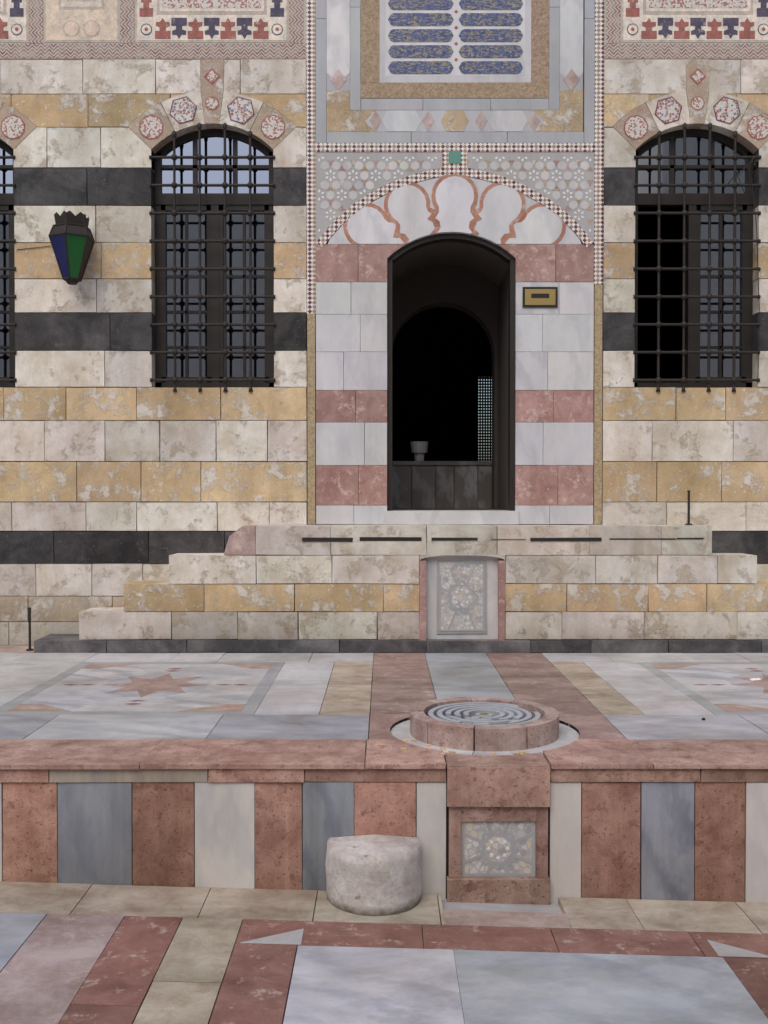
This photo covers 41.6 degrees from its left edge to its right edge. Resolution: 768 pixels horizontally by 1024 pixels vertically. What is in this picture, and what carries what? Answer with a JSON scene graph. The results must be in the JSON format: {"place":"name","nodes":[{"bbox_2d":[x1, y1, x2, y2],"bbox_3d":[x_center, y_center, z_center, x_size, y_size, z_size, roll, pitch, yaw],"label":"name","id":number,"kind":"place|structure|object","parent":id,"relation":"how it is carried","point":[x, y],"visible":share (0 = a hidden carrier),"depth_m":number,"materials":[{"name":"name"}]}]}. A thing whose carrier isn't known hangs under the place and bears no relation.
{"place":"outdoors","nodes":[
{"label":"outdoors","id":0,"kind":"place"},
{"bbox_2d":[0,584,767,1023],"bbox_3d":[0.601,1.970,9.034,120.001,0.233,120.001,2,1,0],"label":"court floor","id":1,"kind":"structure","parent":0,"point":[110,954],"depth_m":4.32,"materials":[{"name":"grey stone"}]},
{"bbox_2d":[325,834,421,915],"bbox_3d":[-0.050,1.769,4.911,0.481,0.306,0.295,0,1,0],"label":"stone drum","id":2,"kind":"object","parent":1,"relation":"on","point":[373,875],"visible":0.98,"depth_m":4.82,"materials":[{"name":"grey stone"}]},
{"bbox_2d":[0,651,767,904],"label":"terrace","id":3,"kind":"structure","parent":1,"relation":"on","point":[685,820],"depth_m":5.06,"materials":[{"name":"multicoloured"}]},
{"bbox_2d":[0,59,767,644],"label":"wall","id":4,"kind":"structure","parent":3,"relation":"on","point":[88,411],"depth_m":8.99,"materials":[{"name":"beige stone"}]},
{"bbox_2d":[17,211,94,284],"bbox_3d":[-2.856,-2.278,8.869,0.761,0.600,0.362,1,1,35],"label":"lantern","id":5,"kind":"object","parent":4,"relation":"attached to","point":[71,238],"visible":1,"depth_m":8.67,"materials":[{"name":"glass"}]},
{"bbox_2d":[0,129,753,387],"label":"window frames","id":6,"kind":"structure","parent":4,"relation":"attached to","point":[264,202],"depth_m":9.10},
{"bbox_2d":[0,136,745,376],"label":"window glass","id":7,"kind":"object","parent":6,"relation":"in","point":[214,146],"visible":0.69,"depth_m":9.12,"materials":[{"name":"grey glass"}]},
{"bbox_2d":[0,123,760,391],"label":"grilles","id":8,"kind":"object","parent":4,"relation":"attached to","point":[658,324],"visible":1,"depth_m":8.95,"materials":[{"name":"grey metal"}]},
{"bbox_2d":[0,0,767,59],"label":"frieze","id":9,"kind":"object","parent":4,"relation":"on","point":[276,29],"visible":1,"depth_m":8.93,"materials":[{"name":"marble"},{"name":"stone"},{"name":"mosaic"}]},
{"bbox_2d":[0,59,767,153],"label":"voussoirs","id":10,"kind":"object","parent":4,"relation":"attached to","point":[696,104],"visible":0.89,"depth_m":8.94,"materials":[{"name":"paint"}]},
{"bbox_2d":[306,0,603,523],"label":"portal","id":11,"kind":"object","parent":4,"relation":"attached to","point":[454,86],"visible":0.94,"depth_m":8.95,"materials":[{"name":"stone"}]},
{"bbox_2d":[343,174,565,243],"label":"tympanum petals","id":12,"kind":"object","parent":11,"relation":"attached to","point":[499,215],"visible":1,"depth_m":8.95,"materials":[{"name":"stone"}]},
{"bbox_2d":[318,157,592,231],"bbox_3d":[0.636,-2.811,8.950,2.440,0.665,0.003,0,1,0],"label":"mosaic panel","id":13,"kind":"object","parent":11,"relation":"attached to","point":[505,165],"visible":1,"depth_m":8.95,"materials":[{"name":"white"}]},
{"bbox_2d":[387,233,557,510],"bbox_3d":[0.634,-1.397,9.718,1.810,2.750,1.520,0,1,0],"label":"door frame","id":14,"kind":"object","parent":11,"relation":"attached to","point":[472,276],"visible":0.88,"depth_m":9.80,"materials":[{"name":"black wood"}]},
{"bbox_2d":[738,152,759,372],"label":"cables","id":15,"kind":"object","parent":4,"relation":"attached to","point":[752,159],"visible":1,"depth_m":8.94,"materials":[{"name":"grey metal"}]},
{"bbox_2d":[0,645,767,743],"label":"terrace floor","id":16,"kind":"structure","parent":3,"relation":"on","point":[327,696],"depth_m":6.97,"materials":[{"name":"grey stone"}]},
{"bbox_2d":[26,490,691,650],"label":"rods","id":17,"kind":"object","parent":16,"relation":"on","point":[29,608],"visible":1,"depth_m":8.71,"materials":[{"name":"grey metal"}]},
{"bbox_2d":[377,678,760,754],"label":"litter","id":18,"kind":"object","parent":16,"relation":"on","point":[444,753],"visible":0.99,"depth_m":5.33,"materials":[{"name":"paint"}]},
{"bbox_2d":[34,524,767,652],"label":"stairs","id":19,"kind":"structure","parent":3,"relation":"on","point":[643,588],"depth_m":8.63,"materials":[{"name":"stone"}]},
{"bbox_2d":[365,694,652,768],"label":"slab","id":20,"kind":"structure","parent":3,"relation":"on","point":[601,742],"depth_m":5.34,"materials":[{"name":"pink stone"}]},
{"bbox_2d":[391,697,578,754],"bbox_3d":[0.571,1.209,5.763,1.078,0.148,1.078,0,1,0],"label":"fountain","id":21,"kind":"object","parent":20,"relation":"on","point":[481,725],"visible":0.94,"depth_m":5.55,"materials":[{"name":"stone"}]},
{"bbox_3d":[0.604,-4.094,4.934,62.000,12.000,24.000,0,1,0],"label":"opposite building","id":22,"kind":"object","parent":1,"relation":"on","visible":0},
{"bbox_2d":[47,207,685,524],"bbox_3d":[0.604,-2.702,13.082,17.000,5.650,7.350,0,1,0],"label":"room","id":23,"kind":"object","parent":22,"relation":"attached to","point":[441,361],"visible":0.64,"depth_m":16.46,"materials":[{"name":"grey"}]},
{"bbox_2d":[478,379,491,458],"label":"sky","id":24,"kind":"structure","parent":0,"point":[478,379],"materials":[{"name":"grey"}]}
]}

